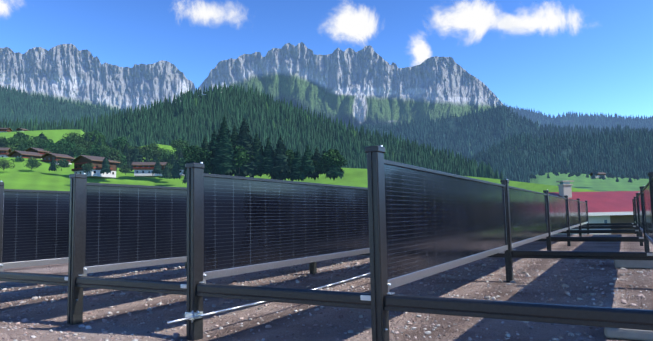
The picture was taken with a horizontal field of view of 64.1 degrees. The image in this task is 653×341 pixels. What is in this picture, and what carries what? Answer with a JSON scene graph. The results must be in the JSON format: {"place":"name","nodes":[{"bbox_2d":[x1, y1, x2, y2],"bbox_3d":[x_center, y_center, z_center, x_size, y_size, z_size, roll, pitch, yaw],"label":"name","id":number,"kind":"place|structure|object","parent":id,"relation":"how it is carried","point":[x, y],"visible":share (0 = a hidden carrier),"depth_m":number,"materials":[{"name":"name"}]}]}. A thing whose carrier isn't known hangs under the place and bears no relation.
{"place":"outdoors","nodes":[
{"label":"outdoors","id":0,"kind":"place"},
{"bbox_2d":[0,129,94,157],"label":"meadow","id":1,"kind":"structure","parent":0,"point":[55,136],"depth_m":598.65,"materials":[{"name":"green plant"}]},
{"bbox_2d":[0,84,133,127],"bbox_3d":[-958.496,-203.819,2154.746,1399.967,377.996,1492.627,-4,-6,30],"label":"forest","id":2,"kind":"object","parent":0,"point":[62,105],"visible":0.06,"depth_m":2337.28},
{"bbox_2d":[141,144,173,160],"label":"meadow","id":3,"kind":"structure","parent":0,"point":[169,148],"depth_m":495.56,"materials":[{"name":"green plant"}]},
{"bbox_2d":[0,42,502,160],"bbox_3d":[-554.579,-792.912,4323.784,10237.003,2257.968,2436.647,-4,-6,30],"label":"mountains","id":4,"kind":"structure","parent":0,"point":[366,84],"depth_m":5305.14,"materials":[{"name":"grey stone"}]},
{"bbox_2d":[91,93,453,162],"bbox_3d":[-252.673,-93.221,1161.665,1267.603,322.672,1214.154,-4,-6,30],"label":"forest","id":5,"kind":"object","parent":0,"point":[263,121],"depth_m":1405.49,"materials":[{"name":"green plant"}]},
{"bbox_2d":[0,81,503,179],"bbox_3d":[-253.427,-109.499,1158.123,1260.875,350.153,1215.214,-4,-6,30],"label":"trees","id":6,"kind":"object","parent":5,"relation":"on","point":[191,126],"visible":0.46,"depth_m":1280.57,"materials":[{"name":"green plant"}]},
{"bbox_2d":[0,157,600,192],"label":"meadow","id":7,"kind":"structure","parent":0,"point":[22,177],"depth_m":264.60,"materials":[{"name":"green plant"}]},
{"bbox_2d":[0,128,605,178],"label":"village","id":8,"kind":"object","parent":7,"relation":"on","point":[142,169],"visible":0.62,"depth_m":285.24,"materials":[{"name":"brown wood"}]},
{"bbox_2d":[0,114,639,183],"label":"trees","id":9,"kind":"object","parent":7,"relation":"on","point":[234,153],"visible":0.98,"depth_m":248.74,"materials":[{"name":"green plant"}]},
{"bbox_2d":[0,234,652,340],"bbox_3d":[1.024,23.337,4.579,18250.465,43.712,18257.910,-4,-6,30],"label":"ground","id":10,"kind":"structure","parent":0,"point":[545,331],"depth_m":7.05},
{"bbox_2d":[167,273,369,323],"bbox_3d":[-0.049,1.581,7.227,0.147,0.110,5.670,-4,-6,30],"label":"rod","id":11,"kind":"object","parent":10,"relation":"on","point":[192,315],"visible":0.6,"depth_m":5.29,"materials":[{"name":"silver metal"}]},
{"bbox_2d":[0,145,652,340],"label":"solar panels","id":12,"kind":"object","parent":10,"relation":"on","point":[400,224],"visible":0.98,"depth_m":6.32,"materials":[{"name":"glass"}]},
{"bbox_2d":[0,255,652,340],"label":"stones","id":13,"kind":"object","parent":10,"relation":"on","point":[177,334],"visible":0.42,"depth_m":7.71,"materials":[{"name":"grey gravel"}]},
{"bbox_2d":[548,180,639,234],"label":"red house","id":14,"kind":"structure","parent":10,"relation":"on","point":[610,206],"depth_m":57.55,"materials":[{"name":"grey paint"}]},
{"bbox_2d":[604,260,652,340],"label":"blocks","id":15,"kind":"structure","parent":10,"relation":"on","point":[631,334],"depth_m":4.79,"materials":[{"name":"concrete"}]},
{"bbox_2d":[0,0,652,118],"label":"sky","id":16,"kind":"structure","parent":0,"point":[605,67],"materials":[{"name":"blue"}]},
{"bbox_2d":[355,109,616,154],"bbox_3d":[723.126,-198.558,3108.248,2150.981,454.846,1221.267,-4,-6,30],"label":"conifer trees","id":17,"kind":"object","parent":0,"point":[454,126],"depth_m":3354.90,"materials":[{"name":"green plant"}]},
{"bbox_2d":[355,104,651,159],"bbox_3d":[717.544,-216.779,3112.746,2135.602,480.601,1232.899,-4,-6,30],"label":"forested hill","id":18,"kind":"structure","parent":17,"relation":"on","point":[460,139],"depth_m":3241.51,"materials":[{"name":"green plant"}]},
{"bbox_2d":[469,128,652,182],"bbox_3d":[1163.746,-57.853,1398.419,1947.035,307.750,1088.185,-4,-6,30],"label":"forest","id":19,"kind":"object","parent":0,"point":[564,152],"visible":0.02,"depth_m":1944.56,"materials":[{"name":"green plant"}]},
{"bbox_2d":[514,110,651,130],"bbox_3d":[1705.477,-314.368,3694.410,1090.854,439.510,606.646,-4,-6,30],"label":"forest ridge","id":20,"kind":"structure","parent":0,"point":[578,120],"depth_m":3828.63,"materials":[{"name":"green plant"}]},
{"bbox_2d":[501,103,652,131],"bbox_3d":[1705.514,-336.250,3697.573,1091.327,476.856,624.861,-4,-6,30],"label":"conifer trees","id":21,"kind":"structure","parent":20,"relation":"on","point":[641,122],"depth_m":3796.73,"materials":[{"name":"green plant"}]},
{"bbox_2d":[530,172,648,191],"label":"meadow","id":22,"kind":"structure","parent":0,"point":[581,181],"depth_m":805.36,"materials":[{"name":"green plant"}]}
]}

